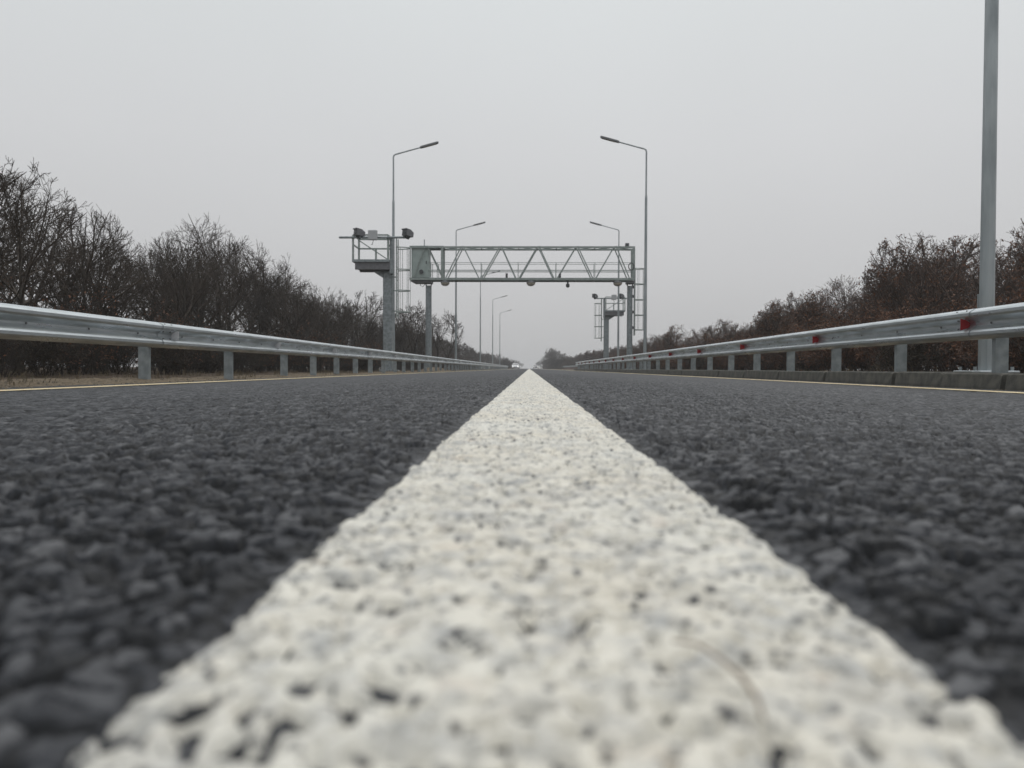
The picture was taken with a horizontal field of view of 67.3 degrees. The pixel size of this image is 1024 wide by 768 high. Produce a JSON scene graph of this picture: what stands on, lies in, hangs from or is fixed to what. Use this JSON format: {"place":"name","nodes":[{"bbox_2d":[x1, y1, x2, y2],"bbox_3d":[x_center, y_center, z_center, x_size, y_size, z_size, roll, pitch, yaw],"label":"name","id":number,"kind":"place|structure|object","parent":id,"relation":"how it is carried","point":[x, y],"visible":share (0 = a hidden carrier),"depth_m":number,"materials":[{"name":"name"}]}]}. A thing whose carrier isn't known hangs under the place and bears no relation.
{"place":"outdoors","nodes":[
{"label":"outdoors","id":0,"kind":"place"},
{"bbox_2d":[0,364,976,387],"bbox_3d":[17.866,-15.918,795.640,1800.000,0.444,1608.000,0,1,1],"label":"ground","id":1,"kind":"structure","parent":0,"point":[87,380],"depth_m":14.61,"materials":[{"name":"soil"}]},
{"bbox_2d":[0,339,37,377],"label":"shrub","id":2,"kind":"object","parent":1,"relation":"on","point":[13,344],"visible":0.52,"depth_m":14.47,"materials":[{"name":"brown plant"}]},
{"bbox_2d":[0,157,42,226],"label":"tree","id":3,"kind":"object","parent":1,"relation":"on","point":[4,203],"visible":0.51,"depth_m":23.80,"materials":[{"name":"brown plant"}]},
{"bbox_2d":[0,171,48,302],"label":"tree","id":4,"kind":"object","parent":1,"relation":"on","point":[12,260],"visible":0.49,"depth_m":19.63,"materials":[{"name":"brown plant"}]},
{"bbox_2d":[0,275,85,374],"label":"shrub","id":5,"kind":"object","parent":1,"relation":"on","point":[1,300],"visible":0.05,"depth_m":17.50,"materials":[{"name":"brown plant"}]},
{"bbox_2d":[4,237,85,369],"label":"tree","id":6,"kind":"object","parent":1,"relation":"on","point":[40,276],"visible":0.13,"depth_m":33.87,"materials":[{"name":"brown plant"}]},
{"bbox_2d":[0,293,92,375],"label":"shrub","id":7,"kind":"object","parent":1,"relation":"on","point":[46,361],"visible":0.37,"depth_m":15.64,"materials":[{"name":"brown plant"}]},
{"bbox_2d":[0,157,94,374],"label":"tree","id":8,"kind":"object","parent":1,"relation":"on","point":[23,280],"visible":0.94,"depth_m":16.84,"materials":[{"name":"brown plant"}]},
{"bbox_2d":[0,166,99,370],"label":"tree","id":9,"kind":"object","parent":1,"relation":"on","point":[31,212],"visible":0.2,"depth_m":27.96,"materials":[{"name":"brown plant"}]},
{"bbox_2d":[4,279,132,374],"bbox_3d":[-10.808,-1.393,18.946,2.607,2.622,3.180,1,1,26],"label":"shrub","id":10,"kind":"object","parent":1,"relation":"on","point":[87,312],"visible":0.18,"depth_m":19.20,"materials":[{"name":"brown plant"}]},
{"bbox_2d":[2,201,136,372],"bbox_3d":[-13.767,-2.823,23.762,4.024,5.500,3.899,0,1,-22],"label":"tree","id":11,"kind":"object","parent":1,"relation":"on","point":[84,246],"visible":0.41,"depth_m":23.35,"materials":[{"name":"brown plant"}]},
{"bbox_2d":[51,293,127,375],"bbox_3d":[-10.171,-1.064,17.771,2.467,2.034,2.022,1,1,35],"label":"shrub","id":12,"kind":"object","parent":1,"relation":"on","point":[75,366],"visible":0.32,"depth_m":17.70,"materials":[{"name":"brown plant"}]},
{"bbox_2d":[25,208,157,373],"bbox_3d":[-11.001,-2.351,20.363,3.262,4.607,2.998,-1,2,-41],"label":"tree","id":13,"kind":"object","parent":1,"relation":"on","point":[85,273],"visible":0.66,"depth_m":20.28,"materials":[{"name":"brown plant"}]},
{"bbox_2d":[36,238,153,372],"bbox_3d":[-12.242,-2.288,22.858,3.200,4.294,3.281,0,1,-9],"label":"tree","id":14,"kind":"object","parent":1,"relation":"on","point":[115,285],"visible":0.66,"depth_m":22.61,"materials":[{"name":"brown plant"}]},
{"bbox_2d":[26,224,167,371],"bbox_3d":[-14.195,-2.955,26.590,4.340,5.513,4.206,1,1,17],"label":"tree","id":15,"kind":"object","parent":1,"relation":"on","point":[151,284],"visible":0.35,"depth_m":27.05,"materials":[{"name":"brown plant"}]},
{"bbox_2d":[62,289,170,374],"bbox_3d":[-10.765,-1.257,20.970,3.193,2.503,2.515,0,1,-5],"label":"shrub","id":16,"kind":"object","parent":1,"relation":"on","point":[103,369],"visible":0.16,"depth_m":20.83,"materials":[{"name":"brown plant"}]},
{"bbox_2d":[98,345,137,372],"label":"shrub","id":17,"kind":"object","parent":1,"relation":"on","point":[116,361],"visible":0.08,"depth_m":25.11,"materials":[{"name":"brown plant"}]},
{"bbox_2d":[110,303,183,371],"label":"shrub","id":18,"kind":"object","parent":1,"relation":"on","point":[153,311],"visible":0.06,"depth_m":22.79,"materials":[{"name":"brown plant"}]},
{"bbox_2d":[114,239,205,321],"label":"tree","id":19,"kind":"object","parent":1,"relation":"on","point":[149,278],"visible":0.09,"depth_m":36.31,"materials":[{"name":"brown plant"}]},
{"bbox_2d":[135,324,199,374],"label":"shrub","id":20,"kind":"object","parent":1,"relation":"on","point":[170,362],"visible":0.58,"depth_m":20.09,"materials":[{"name":"brown plant"}]},
{"bbox_2d":[122,242,216,370],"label":"tree","id":21,"kind":"object","parent":1,"relation":"on","point":[162,267],"visible":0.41,"depth_m":30.86,"materials":[{"name":"brown plant"}]},
{"bbox_2d":[131,311,209,373],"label":"shrub","id":22,"kind":"object","parent":1,"relation":"on","point":[162,318],"visible":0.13,"depth_m":20.68,"materials":[{"name":"brown plant"}]},
{"bbox_2d":[130,234,225,372],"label":"tree","id":23,"kind":"object","parent":1,"relation":"on","point":[184,281],"visible":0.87,"depth_m":25.64,"materials":[{"name":"brown plant"}]},
{"bbox_2d":[140,298,217,373],"bbox_3d":[-10.257,-1.397,23.259,2.494,2.509,3.042,0,1,-8],"label":"shrub","id":24,"kind":"object","parent":1,"relation":"on","point":[167,317],"visible":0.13,"depth_m":22.85,"materials":[{"name":"brown plant"}]},
{"bbox_2d":[146,236,246,371],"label":"tree","id":25,"kind":"object","parent":1,"relation":"on","point":[197,303],"visible":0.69,"depth_m":29.78,"materials":[{"name":"brown plant"}]},
{"bbox_2d":[139,212,262,370],"bbox_3d":[-14.000,-4.014,34.653,5.305,7.554,5.175,0,1,-22],"label":"tree","id":26,"kind":"object","parent":1,"relation":"on","point":[215,234],"visible":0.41,"depth_m":34.69,"materials":[{"name":"brown plant"}]},
{"bbox_2d":[190,350,242,373],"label":"shrub","id":27,"kind":"object","parent":1,"relation":"on","point":[206,363],"visible":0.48,"depth_m":24.51,"materials":[{"name":"brown plant"}]},
{"bbox_2d":[192,314,251,371],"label":"shrub","id":28,"kind":"object","parent":1,"relation":"on","point":[239,323],"visible":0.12,"depth_m":31.24,"materials":[{"name":"brown plant"}]},
{"bbox_2d":[181,236,273,368],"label":"tree","id":29,"kind":"object","parent":1,"relation":"on","point":[259,264],"visible":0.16,"depth_m":46.24,"materials":[{"name":"brown plant"}]},
{"bbox_2d":[190,246,274,369],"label":"tree","id":30,"kind":"object","parent":1,"relation":"on","point":[227,303],"visible":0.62,"depth_m":32.80,"materials":[{"name":"brown plant"}]},
{"bbox_2d":[218,352,263,372],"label":"shrub","id":31,"kind":"object","parent":1,"relation":"on","point":[245,359],"visible":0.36,"depth_m":27.62,"materials":[{"name":"brown plant"}]},
{"bbox_2d":[209,314,276,372],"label":"shrub","id":32,"kind":"object","parent":1,"relation":"on","point":[252,332],"visible":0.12,"depth_m":29.83,"materials":[{"name":"brown plant"}]},
{"bbox_2d":[215,327,274,372],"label":"shrub","id":33,"kind":"object","parent":1,"relation":"on","point":[242,358],"visible":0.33,"depth_m":26.74,"materials":[{"name":"brown plant"}]},
{"bbox_2d":[0,303,507,379],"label":"guardrail","id":34,"kind":"object","parent":1,"relation":"on","point":[21,322],"visible":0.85,"depth_m":9.73,"materials":[{"name":"metal"}]},
{"bbox_2d":[208,235,309,370],"bbox_3d":[-13.206,-3.872,39.550,5.576,7.091,5.403,1,2,45],"label":"tree","id":35,"kind":"object","parent":1,"relation":"on","point":[251,270],"visible":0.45,"depth_m":38.86,"materials":[{"name":"brown plant"}]},
{"bbox_2d":[255,331,305,370],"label":"shrub","id":36,"kind":"object","parent":1,"relation":"on","point":[275,361],"visible":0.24,"depth_m":31.80,"materials":[{"name":"brown plant"}]},
{"bbox_2d":[246,270,317,339],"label":"tree","id":37,"kind":"object","parent":1,"relation":"on","point":[268,300],"visible":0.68,"depth_m":38.85,"materials":[{"name":"brown plant"}]},
{"bbox_2d":[251,259,321,337],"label":"tree","id":38,"kind":"object","parent":1,"relation":"on","point":[280,281],"visible":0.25,"depth_m":43.41,"materials":[{"name":"brown plant"}]},
{"bbox_2d":[264,283,325,370],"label":"tree","id":39,"kind":"object","parent":1,"relation":"on","point":[297,315],"visible":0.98,"depth_m":36.44,"materials":[{"name":"brown plant"}]},
{"bbox_2d":[287,320,344,371],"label":"shrub","id":40,"kind":"object","parent":1,"relation":"on","point":[308,357],"visible":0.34,"depth_m":32.79,"materials":[{"name":"brown plant"}]},
{"bbox_2d":[291,282,351,370],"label":"tree","id":41,"kind":"object","parent":1,"relation":"on","point":[341,322],"visible":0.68,"depth_m":42.29,"materials":[{"name":"brown plant"}]},
{"bbox_2d":[308,301,356,370],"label":"tree","id":42,"kind":"object","parent":1,"relation":"on","point":[337,323],"visible":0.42,"depth_m":46.62,"materials":[{"name":"brown plant"}]},
{"bbox_2d":[318,290,365,345],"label":"tree","id":43,"kind":"object","parent":1,"relation":"on","point":[348,309],"visible":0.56,"depth_m":49.45,"materials":[{"name":"brown plant"}]},
{"bbox_2d":[333,303,379,369],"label":"tree","id":44,"kind":"object","parent":1,"relation":"on","point":[365,319],"visible":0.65,"depth_m":52.22,"materials":[{"name":"brown plant"}]},
{"bbox_2d":[339,290,382,346],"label":"tree","id":45,"kind":"object","parent":1,"relation":"on","point":[365,307],"visible":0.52,"depth_m":55.37,"materials":[{"name":"brown plant"}]},
{"bbox_2d":[339,228,413,371],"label":"camera platform","id":46,"kind":"structure","parent":1,"relation":"on","point":[383,269],"depth_m":33.85,"materials":[{"name":"metal"}]},
{"bbox_2d":[368,313,408,350],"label":"tree","id":47,"kind":"object","parent":1,"relation":"on","point":[398,342],"visible":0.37,"depth_m":61.89,"materials":[{"name":"brown plant"}]},
{"bbox_2d":[382,301,434,369],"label":"tree","id":48,"kind":"object","parent":1,"relation":"on","point":[410,320],"visible":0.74,"depth_m":60.92,"materials":[{"name":"brown plant"}]},
{"bbox_2d":[392,141,438,370],"bbox_3d":[-4.628,-5.946,35.900,2.370,10.679,0.400,0,1,1],"label":"street lamp","id":49,"kind":"object","parent":1,"relation":"on","point":[393,201],"visible":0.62,"depth_m":35.86,"materials":[{"name":"metal"}]},
{"bbox_2d":[418,310,463,367],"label":"tree","id":50,"kind":"object","parent":1,"relation":"on","point":[438,332],"visible":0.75,"depth_m":65.64,"materials":[{"name":"brown plant"}]},
{"bbox_2d":[455,222,484,358],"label":"street lamp","id":51,"kind":"object","parent":1,"relation":"on","point":[456,293],"visible":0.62,"depth_m":55.34,"materials":[{"name":"metal"}]},
{"bbox_2d":[409,239,643,368],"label":"truss gantry","id":52,"kind":"object","parent":1,"relation":"on","point":[421,270],"visible":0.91,"depth_m":49.09,"materials":[{"name":"metal"}]},
{"bbox_2d":[590,221,619,368],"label":"street lamp","id":53,"kind":"object","parent":1,"relation":"on","point":[618,294],"visible":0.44,"depth_m":55.28,"materials":[{"name":"metal"}]},
{"bbox_2d":[592,293,626,368],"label":"camera platform","id":54,"kind":"structure","parent":1,"relation":"on","point":[608,315],"depth_m":62.54,"materials":[{"name":"metal"}]},
{"bbox_2d":[600,136,646,368],"bbox_3d":[5.199,-5.979,35.179,2.370,10.679,0.400,0,1,1],"label":"street lamp","id":55,"kind":"object","parent":1,"relation":"on","point":[645,284],"visible":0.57,"depth_m":35.12,"materials":[{"name":"metal"}]},
{"bbox_2d":[661,324,693,369],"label":"tree","id":56,"kind":"object","parent":1,"relation":"on","point":[667,338],"visible":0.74,"depth_m":62.37,"materials":[{"name":"brown plant"}]},
{"bbox_2d":[660,338,696,369],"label":"shrub","id":57,"kind":"object","parent":1,"relation":"on","point":[683,363],"visible":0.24,"depth_m":50.73,"materials":[{"name":"brown plant"}]},
{"bbox_2d":[702,319,735,368],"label":"tree","id":58,"kind":"object","parent":1,"relation":"on","point":[709,328],"visible":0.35,"depth_m":53.48,"materials":[{"name":"brown plant"}]},
{"bbox_2d":[716,322,742,341],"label":"tree","id":59,"kind":"object","parent":1,"relation":"on","point":[733,330],"visible":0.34,"depth_m":49.73,"materials":[{"name":"brown plant"}]},
{"bbox_2d":[718,370,745,377],"bbox_3d":[4.689,-0.093,16.263,0.162,0.392,2.015,0,1,1],"label":"kerb stone","id":60,"kind":"object","parent":1,"relation":"on","point":[732,373],"visible":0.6,"depth_m":16.11,"materials":[{"name":"concrete"}]},
{"bbox_2d":[715,342,749,370],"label":"shrub","id":61,"kind":"object","parent":1,"relation":"on","point":[737,361],"visible":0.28,"depth_m":39.42,"materials":[{"name":"brown plant"}]},
{"bbox_2d":[744,370,783,379],"bbox_3d":[4.641,-0.057,14.179,0.162,0.392,2.015,0,1,1],"label":"kerb stone","id":62,"kind":"object","parent":1,"relation":"on","point":[764,374],"visible":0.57,"depth_m":14.00,"materials":[{"name":"concrete"}]},
{"bbox_2d":[744,333,787,370],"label":"shrub","id":63,"kind":"object","parent":1,"relation":"on","point":[772,357],"visible":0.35,"depth_m":32.28,"materials":[{"name":"brown plant"}]},
{"bbox_2d":[750,299,796,369],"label":"tree","id":64,"kind":"object","parent":1,"relation":"on","point":[770,324],"visible":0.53,"depth_m":37.24,"materials":[{"name":"brown plant"}]},
{"bbox_2d":[575,302,1023,372],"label":"guardrail","id":65,"kind":"object","parent":1,"relation":"on","point":[1000,325],"visible":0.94,"depth_m":9.85,"materials":[{"name":"metal"}]},
{"bbox_2d":[778,371,828,381],"bbox_3d":[4.589,-0.008,12.095,0.162,0.392,2.015,0,1,1],"label":"kerb stone","id":66,"kind":"object","parent":1,"relation":"on","point":[817,376],"visible":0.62,"depth_m":11.90,"materials":[{"name":"concrete"}]},
{"bbox_2d":[785,351,826,370],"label":"shrub","id":67,"kind":"object","parent":1,"relation":"on","point":[803,365],"visible":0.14,"depth_m":29.20,"materials":[{"name":"brown plant"}]},
{"bbox_2d":[779,291,836,370],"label":"tree","id":68,"kind":"object","parent":1,"relation":"on","point":[792,300],"visible":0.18,"depth_m":43.77,"materials":[{"name":"brown plant"}]},
{"bbox_2d":[788,313,847,370],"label":"shrub","id":69,"kind":"object","parent":1,"relation":"on","point":[808,322],"visible":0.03,"depth_m":30.53,"materials":[{"name":"brown plant"}]},
{"bbox_2d":[781,303,862,370],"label":"shrub","id":70,"kind":"object","parent":1,"relation":"on","point":[820,358],"visible":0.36,"depth_m":25.66,"materials":[{"name":"brown plant"}]},
{"bbox_2d":[788,312,858,370],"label":"shrub","id":71,"kind":"object","parent":1,"relation":"on","point":[822,324],"visible":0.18,"depth_m":27.76,"materials":[{"name":"brown plant"}]},
{"bbox_2d":[792,287,856,330],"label":"tree","id":72,"kind":"object","parent":1,"relation":"on","point":[811,308],"visible":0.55,"depth_m":32.04,"materials":[{"name":"brown plant"}]},
{"bbox_2d":[810,277,875,367],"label":"tree","id":73,"kind":"object","parent":1,"relation":"on","point":[842,297],"visible":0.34,"depth_m":37.73,"materials":[{"name":"brown plant"}]},
{"bbox_2d":[824,274,883,370],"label":"tree","id":74,"kind":"object","parent":1,"relation":"on","point":[849,294],"visible":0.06,"depth_m":45.62,"materials":[{"name":"brown plant"}]},
{"bbox_2d":[812,306,897,370],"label":"shrub","id":75,"kind":"object","parent":1,"relation":"on","point":[860,365],"visible":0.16,"depth_m":26.55,"materials":[{"name":"brown plant"}]},
{"bbox_2d":[825,371,897,384],"bbox_3d":[4.542,0.030,10.011,0.162,0.392,2.015,0,1,1],"label":"kerb stone","id":76,"kind":"object","parent":1,"relation":"on","point":[876,377],"visible":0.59,"depth_m":9.79,"materials":[{"name":"concrete"}]},
{"bbox_2d":[841,309,917,370],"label":"shrub","id":77,"kind":"object","parent":1,"relation":"on","point":[869,359],"visible":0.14,"depth_m":23.89,"materials":[{"name":"brown plant"}]},
{"bbox_2d":[850,279,925,370],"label":"tree","id":78,"kind":"object","parent":1,"relation":"on","point":[861,305],"visible":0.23,"depth_m":28.81,"materials":[{"name":"brown plant"}]},
{"bbox_2d":[846,305,929,368],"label":"shrub","id":79,"kind":"object","parent":1,"relation":"on","point":[892,319],"visible":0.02,"depth_m":24.55,"materials":[{"name":"brown plant"}]},
{"bbox_2d":[864,342,952,371],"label":"shrub","id":80,"kind":"object","parent":1,"relation":"on","point":[921,358],"visible":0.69,"depth_m":20.30,"materials":[{"name":"brown plant"}]},
{"bbox_2d":[854,296,963,371],"bbox_3d":[11.163,-1.345,21.641,2.762,2.417,2.897,1,2,41],"label":"shrub","id":81,"kind":"object","parent":1,"relation":"on","point":[875,348],"visible":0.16,"depth_m":21.63,"materials":[{"name":"brown plant"}]},
{"bbox_2d":[858,235,966,370],"bbox_3d":[13.585,-2.603,26.316,3.189,4.969,3.351,0,1,11],"label":"tree","id":82,"kind":"object","parent":1,"relation":"on","point":[890,284],"visible":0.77,"depth_m":26.32,"materials":[{"name":"brown plant"}]},
{"bbox_2d":[858,232,972,367],"bbox_3d":[15.819,-3.078,30.378,4.084,5.877,3.980,0,1,7],"label":"tree","id":83,"kind":"object","parent":1,"relation":"on","point":[944,270],"visible":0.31,"depth_m":30.05,"materials":[{"name":"brown plant"}]},
{"bbox_2d":[895,371,954,386],"bbox_3d":[4.513,0.059,8.428,0.162,0.392,0.995,0,1,1],"label":"kerb stone","id":84,"kind":"object","parent":1,"relation":"on","point":[919,378],"visible":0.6,"depth_m":8.38,"materials":[{"name":"concrete"}]},
{"bbox_2d":[881,283,976,371],"bbox_3d":[13.330,-1.556,23.205,3.307,2.893,3.468,0,1,-25],"label":"shrub","id":85,"kind":"object","parent":1,"relation":"on","point":[961,361],"visible":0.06,"depth_m":22.70,"materials":[{"name":"brown plant"}]},
{"bbox_2d":[898,295,976,371],"bbox_3d":[12.575,-1.351,21.600,2.993,2.497,2.854,0,1,-27],"label":"shrub","id":86,"kind":"object","parent":1,"relation":"on","point":[940,365],"visible":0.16,"depth_m":21.78,"materials":[{"name":"brown plant"}]},
{"bbox_2d":[912,233,1008,371],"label":"tree","id":87,"kind":"object","parent":1,"relation":"on","point":[954,245],"visible":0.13,"depth_m":32.10,"materials":[{"name":"brown plant"}]},
{"bbox_2d":[911,239,1023,369],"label":"tree","id":88,"kind":"object","parent":1,"relation":"on","point":[1008,278],"visible":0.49,"depth_m":22.55,"materials":[{"name":"brown plant"}]},
{"bbox_2d":[941,372,1013,389],"bbox_3d":[4.482,0.087,7.417,0.162,0.392,0.995,0,1,1],"label":"kerb stone","id":89,"kind":"object","parent":1,"relation":"on","point":[994,381],"visible":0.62,"depth_m":7.31,"materials":[{"name":"concrete"}]},
{"bbox_2d":[938,309,1023,370],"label":"shrub","id":90,"kind":"object","parent":1,"relation":"on","point":[1013,355],"visible":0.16,"depth_m":16.49,"materials":[{"name":"brown plant"}]},
{"bbox_2d":[939,264,1023,370],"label":"shrub","id":91,"kind":"object","parent":1,"relation":"on","point":[975,306],"visible":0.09,"depth_m":18.21,"materials":[{"name":"brown plant"}]},
{"bbox_2d":[941,290,1023,372],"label":"shrub","id":92,"kind":"object","parent":1,"relation":"on","point":[967,350],"visible":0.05,"depth_m":18.31,"materials":[{"name":"brown plant"}]},
{"bbox_2d":[953,0,1019,372],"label":"street lamp","id":93,"kind":"object","parent":1,"relation":"on","point":[986,296],"visible":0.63,"depth_m":8.83,"materials":[{"name":"metal"}]},
{"bbox_2d":[953,249,1023,311],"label":"tree","id":94,"kind":"object","parent":1,"relation":"on","point":[973,282],"visible":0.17,"depth_m":26.75,"materials":[{"name":"brown plant"}]},
{"bbox_2d":[979,226,1023,304],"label":"tree","id":95,"kind":"object","parent":1,"relation":"on","point":[1011,242],"visible":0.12,"depth_m":28.80,"materials":[{"name":"brown plant"}]},
{"bbox_2d":[1002,219,1023,302],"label":"tree","id":96,"kind":"object","parent":1,"relation":"on","point":[1015,255],"visible":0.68,"depth_m":23.93,"materials":[{"name":"brown plant"}]},
{"bbox_2d":[1005,373,1023,390],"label":"kerb stone","id":97,"kind":"object","parent":1,"relation":"on","point":[1014,381],"visible":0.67,"depth_m":6.72,"materials":[{"name":"concrete"}]},
{"bbox_2d":[1009,337,1023,370],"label":"shrub","id":98,"kind":"object","parent":1,"relation":"on","point":[1020,346],"visible":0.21,"depth_m":15.94,"materials":[{"name":"brown plant"}]},
{"bbox_2d":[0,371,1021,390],"bbox_3d":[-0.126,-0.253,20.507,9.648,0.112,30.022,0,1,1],"label":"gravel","id":99,"kind":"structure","parent":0,"point":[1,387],"depth_m":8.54,"materials":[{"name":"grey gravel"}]},
{"bbox_2d":[0,369,1023,767],"bbox_3d":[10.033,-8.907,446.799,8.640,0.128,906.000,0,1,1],"label":"road","id":100,"kind":"structure","parent":0,"point":[152,535],"depth_m":0.36,"materials":[{"name":"grey asphalt"}]},
{"bbox_2d":[0,369,504,390],"bbox_3d":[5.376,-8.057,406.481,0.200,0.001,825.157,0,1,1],"label":"edge line","id":101,"kind":"object","parent":100,"relation":"on","point":[175,383],"visible":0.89,"depth_m":7.48,"materials":[{"name":"paint"}]},
{"bbox_2d":[68,369,1023,767],"bbox_3d":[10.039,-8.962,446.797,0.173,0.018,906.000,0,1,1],"label":"line","id":102,"kind":"object","parent":100,"relation":"on","point":[596,693],"visible":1,"depth_m":0.17,"materials":[{"name":"white paint"}]},
{"bbox_2d":[672,639,764,721],"bbox_3d":[0.037,0.051,0.139,0.009,0.003,0.035,0,1,1],"label":"dry stalk","id":103,"kind":"object","parent":102,"relation":"on","point":[743,679],"visible":1,"depth_m":0.14,"materials":[{"name":"plant"}]},
{"bbox_2d":[550,369,1023,392],"bbox_3d":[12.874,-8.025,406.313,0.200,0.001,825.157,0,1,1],"label":"edge line","id":104,"kind":"object","parent":100,"relation":"on","point":[859,384],"visible":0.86,"depth_m":8.32,"materials":[{"name":"paint"}]},
{"bbox_2d":[0,0,1023,369],"label":"sky","id":105,"kind":"structure","parent":0,"point":[784,141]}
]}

